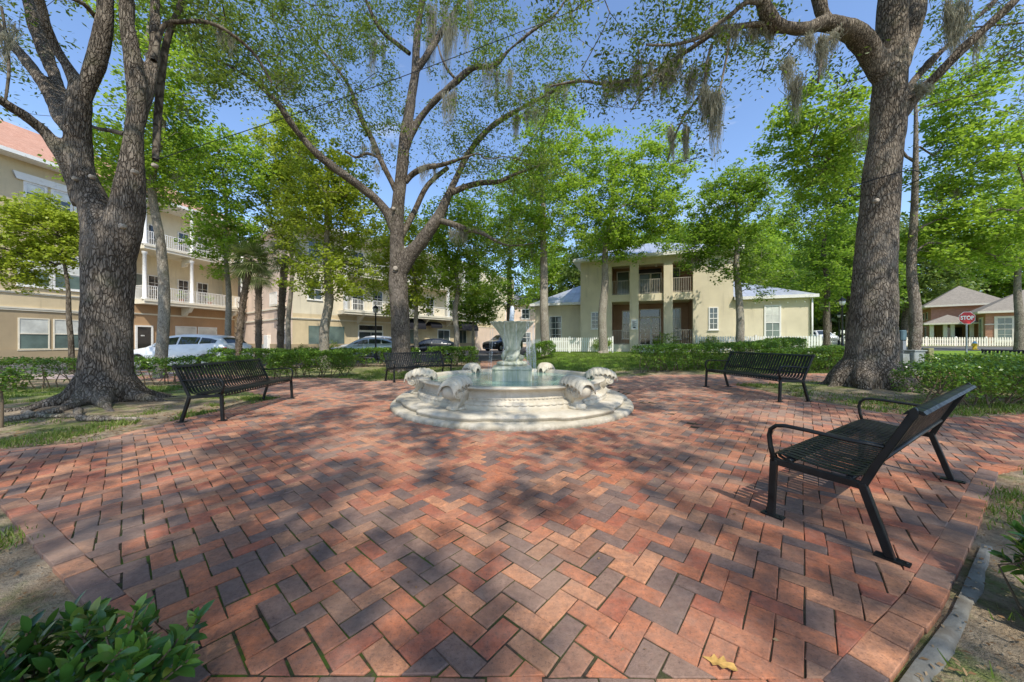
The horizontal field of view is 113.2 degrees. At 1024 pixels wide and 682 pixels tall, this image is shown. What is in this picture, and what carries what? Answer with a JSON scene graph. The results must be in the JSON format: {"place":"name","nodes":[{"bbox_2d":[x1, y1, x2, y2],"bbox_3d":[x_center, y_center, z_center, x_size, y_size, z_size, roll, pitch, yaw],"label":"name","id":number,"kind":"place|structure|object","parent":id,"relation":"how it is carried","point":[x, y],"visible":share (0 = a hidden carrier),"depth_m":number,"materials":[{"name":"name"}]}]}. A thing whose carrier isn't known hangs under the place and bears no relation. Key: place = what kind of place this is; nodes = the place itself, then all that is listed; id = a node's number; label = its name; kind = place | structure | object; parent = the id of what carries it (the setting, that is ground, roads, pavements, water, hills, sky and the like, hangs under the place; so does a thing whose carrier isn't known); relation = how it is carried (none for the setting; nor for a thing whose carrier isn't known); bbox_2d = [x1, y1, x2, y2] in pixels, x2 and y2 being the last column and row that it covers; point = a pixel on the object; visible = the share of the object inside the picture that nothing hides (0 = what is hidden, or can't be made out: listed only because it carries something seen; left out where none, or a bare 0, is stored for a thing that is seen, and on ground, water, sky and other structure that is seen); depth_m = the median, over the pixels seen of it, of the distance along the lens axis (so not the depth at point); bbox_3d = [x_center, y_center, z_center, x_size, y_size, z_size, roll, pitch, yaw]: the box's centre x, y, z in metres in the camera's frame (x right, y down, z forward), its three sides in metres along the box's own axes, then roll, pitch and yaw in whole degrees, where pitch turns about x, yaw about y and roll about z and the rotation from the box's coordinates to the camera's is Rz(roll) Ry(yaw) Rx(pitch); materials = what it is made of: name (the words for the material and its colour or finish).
{"place":"outdoors","nodes":[
{"label":"outdoors","id":0,"kind":"place"},
{"bbox_2d":[0,370,237,378],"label":"path","id":1,"kind":"structure","parent":0,"point":[70,376],"depth_m":11.76,"materials":[{"name":"grey concrete"}]},
{"bbox_2d":[2,347,525,373],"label":"road","id":2,"kind":"structure","parent":0,"point":[482,355],"depth_m":22.79,"materials":[{"name":"grey asphalt"}]},
{"bbox_2d":[134,334,252,369],"bbox_3d":[-14.910,0.490,15.599,4.620,1.640,2.260,0,0,-3],"label":"parked car","id":3,"kind":"object","parent":2,"relation":"on","point":[188,344],"visible":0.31,"depth_m":14.79,"materials":[{"name":"white metal"}]},
{"bbox_2d":[330,337,391,358],"bbox_3d":[-9.916,0.480,22.997,4.320,1.500,2.180,0,0,-20],"label":"parked car","id":4,"kind":"object","parent":2,"relation":"on","point":[369,342],"visible":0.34,"depth_m":22.36,"materials":[{"name":"silver metal"}]},
{"bbox_2d":[410,338,453,355],"bbox_3d":[-7.053,0.495,28.998,4.620,1.470,2.200,0,0,-12],"label":"parked car","id":5,"kind":"object","parent":2,"relation":"on","point":[431,342],"visible":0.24,"depth_m":28.29,"materials":[{"name":"black metal"}]},
{"bbox_2d":[482,334,522,350],"bbox_3d":[-0.909,0.140,34.492,2.300,1.740,4.620,0,0,38],"label":"parked car","id":6,"kind":"object","parent":2,"relation":"on","point":[497,343],"visible":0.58,"depth_m":32.87,"materials":[{"name":"black metal"}]},
{"bbox_2d":[0,358,1023,681],"bbox_3d":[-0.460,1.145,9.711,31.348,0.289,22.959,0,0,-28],"label":"brick plaza","id":7,"kind":"structure","parent":0,"point":[884,644],"depth_m":2.19,"materials":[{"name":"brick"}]},
{"bbox_2d":[171,358,293,422],"bbox_3d":[-4.976,0.807,6.258,0.767,0.887,2.140,0,0,-7],"label":"park bench","id":8,"kind":"object","parent":7,"relation":"on","point":[228,389],"visible":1,"depth_m":5.82,"materials":[{"name":"black paint"}]},
{"bbox_2d":[383,351,451,382],"bbox_3d":[-3.066,0.807,11.159,0.767,0.887,2.140,0,0,44],"label":"park bench","id":9,"kind":"object","parent":7,"relation":"on","point":[409,366],"visible":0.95,"depth_m":11.14,"materials":[{"name":"black paint"}]},
{"bbox_2d":[390,306,633,431],"bbox_3d":[0.001,0.280,7.070,4.810,2.046,4.817,0,0,0],"label":"fountain","id":10,"kind":"object","parent":7,"relation":"on","point":[511,391],"visible":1,"depth_m":5.39,"materials":[{"name":"stone"}]},
{"bbox_2d":[703,654,737,670],"bbox_3d":[0.801,1.238,1.302,0.120,0.014,0.064,0,0,34],"label":"fallen leaf","id":11,"kind":"object","parent":7,"relation":"on","point":[713,659],"visible":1,"depth_m":1.30,"materials":[{"name":"yellow plant"}]},
{"bbox_2d":[703,351,814,401],"bbox_3d":[5.187,0.687,7.296,0.767,0.887,2.140,0,0,-5],"label":"park bench","id":12,"kind":"object","parent":7,"relation":"on","point":[746,373],"visible":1,"depth_m":6.98,"materials":[{"name":"black paint"}]},
{"bbox_2d":[760,383,975,567],"bbox_3d":[2.917,0.807,2.686,2.140,0.887,0.767,0,0,-32],"label":"park bench","id":13,"kind":"object","parent":7,"relation":"on","point":[917,422],"visible":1,"depth_m":2.38,"materials":[{"name":"black paint"}]},
{"bbox_2d":[0,341,1023,681],"bbox_3d":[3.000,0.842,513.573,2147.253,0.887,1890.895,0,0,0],"label":"ground","id":14,"kind":"structure","parent":0,"point":[34,585],"depth_m":2.07,"materials":[{"name":"green plant"}]},
{"bbox_2d":[0,366,36,427],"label":"shrub","id":15,"kind":"object","parent":14,"relation":"on","point":[10,373],"visible":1,"depth_m":4.85,"materials":[{"name":"green plant"}]},
{"bbox_2d":[0,188,79,373],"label":"street tree","id":16,"kind":"object","parent":14,"relation":"on","point":[34,249],"visible":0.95,"depth_m":12.77,"materials":[{"name":"green plant"}]},
{"bbox_2d":[0,591,214,681],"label":"shrub","id":17,"kind":"object","parent":14,"relation":"on","point":[87,632],"visible":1,"depth_m":1.11,"materials":[{"name":"green plant"}]},
{"bbox_2d":[0,120,245,360],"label":"apartment building","id":18,"kind":"structure","parent":14,"relation":"on","point":[32,325],"depth_m":22.80,"materials":[{"name":"paint"}]},
{"bbox_2d":[12,246,51,288],"bbox_3d":[-29.881,-4.520,21.130,0.140,2.360,1.680,0,0,12],"label":"window","id":19,"kind":"structure","parent":18,"relation":"in","point":[42,268],"depth_m":21.38,"materials":[{"name":"white paint"}]},
{"bbox_2d":[17,317,51,350],"bbox_3d":[-29.899,-0.425,21.113,0.110,2.010,1.340,0,0,12],"label":"window","id":20,"kind":"structure","parent":18,"relation":"in","point":[33,333],"depth_m":21.12,"materials":[{"name":"white glass"}]},
{"bbox_2d":[23,180,46,215],"bbox_3d":[-29.889,-8.825,21.163,0.110,2.090,1.040,0,0,12],"label":"window","id":21,"kind":"structure","parent":18,"relation":"in","point":[27,186],"depth_m":21.01,"materials":[{"name":"white glass"}]},
{"bbox_2d":[51,188,72,211],"bbox_3d":[-29.655,-8.825,22.237,0.110,2.090,1.040,0,0,12],"label":"window","id":22,"kind":"structure","parent":18,"relation":"in","point":[64,195],"depth_m":22.25,"materials":[{"name":"white glass"}]},
{"bbox_2d":[52,319,78,349],"bbox_3d":[-29.603,-0.425,22.471,0.110,2.010,1.340,0,0,12],"label":"window","id":23,"kind":"structure","parent":18,"relation":"in","point":[60,340],"depth_m":22.25,"materials":[{"name":"white glass"}]},
{"bbox_2d":[52,257,79,291],"bbox_3d":[-29.581,-4.520,22.503,0.140,2.360,1.670,0,0,12],"label":"window","id":24,"kind":"structure","parent":18,"relation":"in","point":[74,283],"depth_m":22.60,"materials":[{"name":"white glass"}]},
{"bbox_2d":[135,325,152,348],"bbox_3d":[-28.750,0.065,26.365,0.100,2.570,1.090,0,0,12],"label":"door","id":25,"kind":"structure","parent":18,"relation":"in","point":[143,333],"depth_m":26.32,"materials":[{"name":"brown wood"}]},
{"bbox_2d":[147,274,157,299],"bbox_3d":[-29.885,-4.275,28.224,0.110,2.410,1.080,0,0,12],"label":"balcony door","id":26,"kind":"structure","parent":18,"relation":"in","point":[152,280],"depth_m":28.06,"materials":[{"name":"white paint"}]},
{"bbox_2d":[177,279,188,302],"bbox_3d":[-29.448,-4.275,30.226,0.110,2.410,0.980,0,0,12],"label":"balcony door","id":27,"kind":"structure","parent":18,"relation":"in","point":[183,285],"depth_m":30.23,"materials":[{"name":"white paint"}]},
{"bbox_2d":[175,326,196,334],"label":"shuttered window","id":28,"kind":"structure","parent":18,"relation":"in","point":[179,330],"depth_m":29.08,"materials":[{"name":"white paint"}]},
{"bbox_2d":[196,282,207,304],"bbox_3d":[-29.118,-4.275,31.741,0.110,2.410,1.080,0,0,12],"label":"balcony door","id":29,"kind":"structure","parent":18,"relation":"in","point":[200,287],"depth_m":31.66,"materials":[{"name":"white paint"}]},
{"bbox_2d":[198,327,216,334],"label":"shuttered window","id":30,"kind":"structure","parent":18,"relation":"in","point":[201,330],"depth_m":30.80,"materials":[{"name":"white paint"}]},
{"bbox_2d":[0,354,256,389],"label":"hedge","id":31,"kind":"object","parent":14,"relation":"on","point":[10,361],"visible":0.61,"depth_m":9.42,"materials":[{"name":"green plant"}]},
{"bbox_2d":[37,0,226,377],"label":"street tree","id":32,"kind":"object","parent":14,"relation":"on","point":[172,134],"visible":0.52,"depth_m":11.41,"materials":[{"name":"green plant"}]},
{"bbox_2d":[0,0,291,421],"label":"oak tree","id":33,"kind":"object","parent":14,"relation":"on","point":[105,377],"visible":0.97,"depth_m":6.36,"materials":[{"name":"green plant"}]},
{"bbox_2d":[151,0,598,161],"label":"overhead cable","id":34,"kind":"object","parent":33,"relation":"attached to","point":[368,88],"visible":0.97,"depth_m":6.70,"materials":[{"name":"black metal"}]},
{"bbox_2d":[146,120,284,335],"bbox_3d":[-15.263,-4.670,16.956,6.952,12.008,5.141,0,0,0],"label":"street tree","id":35,"kind":"object","parent":14,"relation":"on","point":[219,179],"visible":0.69,"depth_m":16.51,"materials":[{"name":"green plant"}]},
{"bbox_2d":[221,236,282,368],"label":"palm tree","id":36,"kind":"object","parent":14,"relation":"on","point":[247,268],"visible":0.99,"depth_m":14.49,"materials":[{"name":"green plant"}]},
{"bbox_2d":[238,263,276,358],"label":"palm tree","id":37,"kind":"object","parent":14,"relation":"on","point":[257,284],"visible":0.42,"depth_m":23.86,"materials":[{"name":"green plant"}]},
{"bbox_2d":[240,102,325,348],"bbox_3d":[-12.660,-5.859,19.038,4.131,14.634,4.325,0,0,0],"label":"street tree","id":38,"kind":"object","parent":14,"relation":"on","point":[279,145],"visible":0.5,"depth_m":18.42,"materials":[{"name":"green plant"}]},
{"bbox_2d":[264,239,308,348],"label":"palm tree","id":39,"kind":"object","parent":14,"relation":"on","point":[281,315],"visible":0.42,"depth_m":21.83,"materials":[{"name":"green plant"}]},
{"bbox_2d":[253,349,355,378],"bbox_3d":[-7.008,0.781,11.580,3.035,0.994,1.337,0,0,-22],"label":"hedge","id":40,"kind":"object","parent":14,"relation":"on","point":[306,356],"visible":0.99,"depth_m":11.45,"materials":[{"name":"green plant"}]},
{"bbox_2d":[201,347,422,368],"bbox_3d":[-8.898,0.752,16.015,9.022,1.052,1.593,0,0,-17],"label":"hedge","id":41,"kind":"object","parent":14,"relation":"on","point":[266,351],"visible":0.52,"depth_m":15.79,"materials":[{"name":"green plant"}]},
{"bbox_2d":[260,138,387,368],"bbox_3d":[-8.434,-3.872,15.515,5.480,10.418,5.122,0,0,0],"label":"street tree","id":42,"kind":"object","parent":14,"relation":"on","point":[314,199],"visible":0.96,"depth_m":14.84,"materials":[{"name":"green plant"}]},
{"bbox_2d":[238,223,513,352],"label":"apartment building","id":43,"kind":"structure","parent":14,"relation":"on","point":[352,319],"depth_m":31.69,"materials":[{"name":"beige paint"}]},
{"bbox_2d":[358,324,383,331],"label":"window","id":44,"kind":"structure","parent":43,"relation":"in","point":[361,327],"depth_m":32.82,"materials":[{"name":"black glass"}]},
{"bbox_2d":[171,0,587,372],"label":"oak tree","id":45,"kind":"object","parent":14,"relation":"on","point":[402,259],"visible":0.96,"depth_m":13.68,"materials":[{"name":"green plant"}]},
{"bbox_2d":[357,206,447,350],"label":"street tree","id":46,"kind":"object","parent":14,"relation":"on","point":[417,272],"visible":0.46,"depth_m":20.31,"materials":[{"name":"green plant"}]},
{"bbox_2d":[424,345,478,365],"bbox_3d":[-2.984,0.747,16.971,2.624,1.058,1.478,0,0,0],"label":"hedge","id":47,"kind":"object","parent":14,"relation":"on","point":[461,355],"visible":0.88,"depth_m":16.50,"materials":[{"name":"green plant"}]},
{"bbox_2d":[418,183,507,363],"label":"street tree","id":48,"kind":"object","parent":14,"relation":"on","point":[454,262],"visible":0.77,"depth_m":18.27,"materials":[{"name":"green plant"}]},
{"bbox_2d":[444,281,505,354],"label":"street tree","id":49,"kind":"object","parent":14,"relation":"on","point":[474,310],"visible":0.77,"depth_m":24.15,"materials":[{"name":"green plant"}]},
{"bbox_2d":[0,361,1023,681],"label":"leaf litter","id":50,"kind":"object","parent":14,"relation":"on","point":[598,557],"visible":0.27,"depth_m":1.95,"materials":[{"name":"brown plant"}]},
{"bbox_2d":[461,160,573,320],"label":"street tree","id":51,"kind":"object","parent":14,"relation":"on","point":[510,292],"visible":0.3,"depth_m":30.24,"materials":[{"name":"green plant"}]},
{"bbox_2d":[505,295,539,346],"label":"row building","id":52,"kind":"structure","parent":14,"relation":"on","point":[523,314],"depth_m":49.40,"materials":[{"name":"beige paint"}]},
{"bbox_2d":[528,340,556,359],"bbox_3d":[1.393,0.463,16.953,1.690,1.065,1.260,0,0,0],"label":"bush","id":53,"kind":"object","parent":14,"relation":"on","point":[543,345],"visible":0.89,"depth_m":16.58,"materials":[{"name":"green plant"}]},
{"bbox_2d":[487,82,603,354],"bbox_3d":[1.785,-6.380,18.996,6.114,15.224,6.024,0,0,-27],"label":"street tree","id":54,"kind":"object","parent":14,"relation":"on","point":[548,223],"visible":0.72,"depth_m":18.50,"materials":[{"name":"green plant"}]},
{"bbox_2d":[518,238,578,315],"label":"background tree","id":55,"kind":"object","parent":14,"relation":"on","point":[552,271],"visible":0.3,"depth_m":47.36,"materials":[{"name":"green plant"}]},
{"bbox_2d":[526,336,612,355],"bbox_3d":[3.802,0.374,22.254,5.704,1.368,0.132,0,0,2],"label":"picket fence","id":56,"kind":"object","parent":14,"relation":"on","point":[569,341],"visible":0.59,"depth_m":22.19,"materials":[{"name":"white paint"}]},
{"bbox_2d":[548,215,639,294],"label":"background tree","id":57,"kind":"object","parent":14,"relation":"on","point":[572,276],"visible":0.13,"depth_m":44.40,"materials":[{"name":"green plant"}]},
{"bbox_2d":[562,119,708,352],"bbox_3d":[7.084,-5.863,20.251,8.511,13.989,6.814,0,0,0],"label":"street tree","id":58,"kind":"object","parent":14,"relation":"on","point":[648,205],"visible":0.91,"depth_m":19.40,"materials":[{"name":"green plant"}]},
{"bbox_2d":[652,332,680,344],"bbox_3d":[9.366,0.122,20.586,1.683,1.357,1.346,0,0,23],"label":"bush","id":59,"kind":"object","parent":14,"relation":"on","point":[665,338],"visible":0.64,"depth_m":20.55,"materials":[{"name":"green plant"}]},
{"bbox_2d":[530,243,818,352],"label":"house","id":60,"kind":"structure","parent":14,"relation":"on","point":[652,296],"depth_m":23.63,"materials":[{"name":"paint"}]},
{"bbox_2d":[549,316,561,340],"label":"window","id":61,"kind":"structure","parent":60,"relation":"in","point":[555,322],"depth_m":26.52,"materials":[{"name":"grey glass"}]},
{"bbox_2d":[590,312,597,329],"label":"window","id":62,"kind":"structure","parent":60,"relation":"in","point":[594,315],"depth_m":24.63,"materials":[{"name":"grey glass"}]},
{"bbox_2d":[617,271,629,294],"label":"window","id":63,"kind":"structure","parent":60,"relation":"in","point":[622,276],"depth_m":26.04,"materials":[{"name":"grey glass"}]},
{"bbox_2d":[622,311,629,338],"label":"window","id":64,"kind":"structure","parent":60,"relation":"in","point":[625,314],"depth_m":25.98,"materials":[{"name":"grey glass"}]},
{"bbox_2d":[639,273,650,293],"bbox_3d":[10.045,-4.200,25.519,0.839,1.840,0.070,0,0,20],"label":"balcony door","id":65,"kind":"structure","parent":60,"relation":"in","point":[645,275],"depth_m":25.52,"materials":[{"name":"white paint"}]},
{"bbox_2d":[640,317,650,343],"bbox_3d":[10.075,-0.735,25.508,0.809,2.070,0.070,0,0,20],"label":"porch door","id":66,"kind":"structure","parent":60,"relation":"in","point":[645,323],"depth_m":25.50,"materials":[{"name":"white paint"}]},
{"bbox_2d":[651,317,660,343],"bbox_3d":[10.783,-0.735,25.250,0.659,2.070,0.070,0,0,20],"label":"porch door","id":67,"kind":"structure","parent":60,"relation":"in","point":[655,321],"depth_m":25.25,"materials":[{"name":"white paint"}]},
{"bbox_2d":[650,272,661,292],"bbox_3d":[10.782,-4.200,25.251,0.769,1.840,0.070,0,0,20],"label":"balcony door","id":68,"kind":"structure","parent":60,"relation":"in","point":[656,276],"depth_m":25.23,"materials":[{"name":"white paint"}]},
{"bbox_2d":[673,308,680,339],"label":"window","id":69,"kind":"structure","parent":60,"relation":"in","point":[676,311],"depth_m":24.75,"materials":[{"name":"grey glass"}]},
{"bbox_2d":[673,267,680,291],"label":"window","id":70,"kind":"structure","parent":60,"relation":"in","point":[677,280],"depth_m":24.77,"materials":[{"name":"white paint"}]},
{"bbox_2d":[708,307,719,330],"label":"window","id":71,"kind":"structure","parent":60,"relation":"in","point":[713,311],"depth_m":22.02,"materials":[{"name":"white glass"}]},
{"bbox_2d":[764,305,780,338],"bbox_3d":[16.202,-1.125,20.969,0.973,2.230,0.110,0,0,20],"label":"window","id":72,"kind":"structure","parent":60,"relation":"in","point":[772,313],"depth_m":20.97,"materials":[{"name":"white glass"}]},
{"bbox_2d":[641,218,740,259],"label":"background tree","id":73,"kind":"object","parent":14,"relation":"on","point":[672,239],"visible":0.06,"depth_m":40.80,"materials":[{"name":"green plant"}]},
{"bbox_2d":[628,337,807,371],"bbox_3d":[10.294,0.408,14.551,13.865,1.326,2.333,0,0,-33],"label":"hedge","id":74,"kind":"object","parent":14,"relation":"on","point":[765,343],"visible":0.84,"depth_m":12.00,"materials":[{"name":"green plant"}]},
{"bbox_2d":[657,157,814,354],"bbox_3d":[11.540,-4.251,17.581,6.593,10.198,5.514,0,0,-31],"label":"street tree","id":75,"kind":"object","parent":14,"relation":"on","point":[732,230],"visible":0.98,"depth_m":16.94,"materials":[{"name":"green plant"}]},
{"bbox_2d":[689,229,787,287],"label":"background tree","id":76,"kind":"object","parent":14,"relation":"on","point":[742,238],"visible":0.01,"depth_m":42.61,"materials":[{"name":"green plant"}]},
{"bbox_2d":[722,210,791,286],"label":"background tree","id":77,"kind":"object","parent":14,"relation":"on","point":[772,245],"visible":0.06,"depth_m":48.21,"materials":[{"name":"green plant"}]},
{"bbox_2d":[695,335,821,352],"bbox_3d":[14.415,0.245,19.952,6.364,1.210,0.132,0,0,17],"label":"picket fence","id":78,"kind":"object","parent":14,"relation":"on","point":[817,340],"visible":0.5,"depth_m":19.95,"materials":[{"name":"white paint"}]},
{"bbox_2d":[531,0,1023,393],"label":"oak tree","id":79,"kind":"object","parent":14,"relation":"on","point":[883,52],"visible":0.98,"depth_m":7.59,"materials":[{"name":"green plant"}]},
{"bbox_2d":[756,212,807,262],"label":"background tree","id":80,"kind":"object","parent":14,"relation":"on","point":[769,231],"visible":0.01,"depth_m":65.31,"materials":[{"name":"green plant"}]},
{"bbox_2d":[765,243,816,289],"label":"background tree","id":81,"kind":"object","parent":14,"relation":"on","point":[790,260],"visible":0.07,"depth_m":54.23,"materials":[{"name":"green plant"}]},
{"bbox_2d":[758,345,844,370],"bbox_3d":[10.596,0.595,11.761,4.306,0.951,1.154,0,0,-14],"label":"hedge","id":82,"kind":"object","parent":14,"relation":"on","point":[835,352],"visible":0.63,"depth_m":11.40,"materials":[{"name":"green plant"}]},
{"bbox_2d":[770,131,867,345],"bbox_3d":[23.471,-7.477,24.838,7.250,16.705,6.156,0,0,0],"label":"street tree","id":83,"kind":"object","parent":14,"relation":"on","point":[826,286],"visible":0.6,"depth_m":24.56,"materials":[{"name":"green plant"}]},
{"bbox_2d":[793,228,852,332],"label":"background tree","id":84,"kind":"object","parent":14,"relation":"on","point":[817,313],"visible":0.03,"depth_m":61.58,"materials":[{"name":"green plant"}]},
{"bbox_2d":[838,296,845,345],"bbox_3d":[21.541,-1.085,22.000,0.400,3.670,0.400,0,0,0],"label":"street lamp","id":85,"kind":"object","parent":14,"relation":"on","point":[842,301],"visible":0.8,"depth_m":21.96,"materials":[{"name":"black metal"}]},
{"bbox_2d":[788,209,922,344],"bbox_3d":[36.139,-6.598,35.733,10.667,15.186,9.698,0,0,37],"label":"background tree","id":86,"kind":"object","parent":14,"relation":"on","point":[846,260],"visible":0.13,"depth_m":35.10,"materials":[{"name":"green plant"}]},
{"bbox_2d":[745,41,1023,349],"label":"street tree","id":87,"kind":"object","parent":14,"relation":"on","point":[940,221],"visible":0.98,"depth_m":11.68,"materials":[{"name":"green plant"}]},
{"bbox_2d":[899,330,906,353],"bbox_3d":[11.700,0.434,10.100,0.160,1.520,0.120,0,0,0],"label":"meter pedestal","id":88,"kind":"object","parent":14,"relation":"on","point":[903,336],"visible":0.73,"depth_m":10.05,"materials":[{"name":"grey metal"}]},
{"bbox_2d":[810,290,1008,338],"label":"distant wood","id":89,"kind":"object","parent":14,"relation":"on","point":[817,324],"visible":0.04,"depth_m":76.10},
{"bbox_2d":[900,350,927,376],"bbox_3d":[10.616,0.731,8.981,0.630,0.980,0.280,0,0,-8],"label":"utility box","id":90,"kind":"object","parent":14,"relation":"on","point":[906,356],"visible":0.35,"depth_m":8.90,"materials":[{"name":"white paint"}]},
{"bbox_2d":[822,336,1013,346],"bbox_3d":[47.007,0.099,34.554,26.793,1.243,0.132,0,0,13],"label":"picket fence","id":91,"kind":"object","parent":14,"relation":"on","point":[926,339],"visible":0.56,"depth_m":34.71,"materials":[{"name":"white paint"}]},
{"bbox_2d":[899,211,990,336],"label":"background tree","id":92,"kind":"object","parent":14,"relation":"on","point":[936,281],"visible":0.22,"depth_m":55.49,"materials":[{"name":"green plant"}]},
{"bbox_2d":[899,544,992,681],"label":"kerb footing","id":93,"kind":"object","parent":14,"relation":"on","point":[945,639],"visible":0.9,"depth_m":1.47,"materials":[{"name":"concrete"}]},
{"bbox_2d":[888,358,1023,407],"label":"hedge","id":94,"kind":"object","parent":14,"relation":"on","point":[1005,371],"visible":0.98,"depth_m":5.71,"materials":[{"name":"green plant"}]},
{"bbox_2d":[959,312,974,354],"bbox_3d":[24.290,-0.299,18.019,0.656,2.516,0.060,0,0,16],"label":"stop sign","id":95,"kind":"object","parent":14,"relation":"on","point":[966,318],"visible":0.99,"depth_m":18.01,"materials":[{"name":"red metal"}]},
{"bbox_2d":[917,351,1023,389],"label":"hedge","id":96,"kind":"object","parent":14,"relation":"on","point":[995,356],"visible":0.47,"depth_m":7.68,"materials":[{"name":"green plant"}]},
{"bbox_2d":[932,232,1023,298],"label":"background tree","id":97,"kind":"object","parent":14,"relation":"on","point":[1003,289],"visible":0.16,"depth_m":56.04,"materials":[{"name":"green plant"}]},
{"bbox_2d":[954,155,1023,351],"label":"street tree","id":98,"kind":"object","parent":14,"relation":"on","point":[1018,343],"visible":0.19,"depth_m":23.96,"materials":[{"name":"green plant"}]},
{"bbox_2d":[980,67,1023,269],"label":"street tree","id":99,"kind":"object","parent":14,"relation":"on","point":[1018,109],"visible":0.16,"depth_m":15.95,"materials":[{"name":"green plant"}]},
{"bbox_2d":[988,514,1023,615],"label":"shrub","id":100,"kind":"object","parent":14,"relation":"on","point":[1018,543],"visible":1,"depth_m":1.67,"materials":[{"name":"green plant"}]},
{"bbox_2d":[0,352,1023,681],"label":"grass","id":101,"kind":"structure","parent":0,"point":[582,366],"depth_m":6.25,"materials":[{"name":"green plant"}]},
{"bbox_2d":[0,0,1023,340],"label":"sky","id":102,"kind":"structure","parent":0,"point":[741,130],"materials":[{"name":"blue"}]},
{"bbox_2d":[810,347,1012,350],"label":"road","id":103,"kind":"structure","parent":0,"point":[960,348],"depth_m":29.41,"materials":[{"name":"grey asphalt"}]},
{"bbox_2d":[922,286,1023,344],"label":"brick building","id":104,"kind":"structure","parent":0,"point":[994,316],"depth_m":41.80,"materials":[{"name":"brown"}]},
{"bbox_2d":[993,316,1013,342],"bbox_3d":[53.821,-1.275,36.833,1.440,2.890,0.110,0,0,44],"label":"window","id":105,"kind":"structure","parent":104,"relation":"in","point":[1007,330],"depth_m":36.85,"materials":[{"name":"white glass"}]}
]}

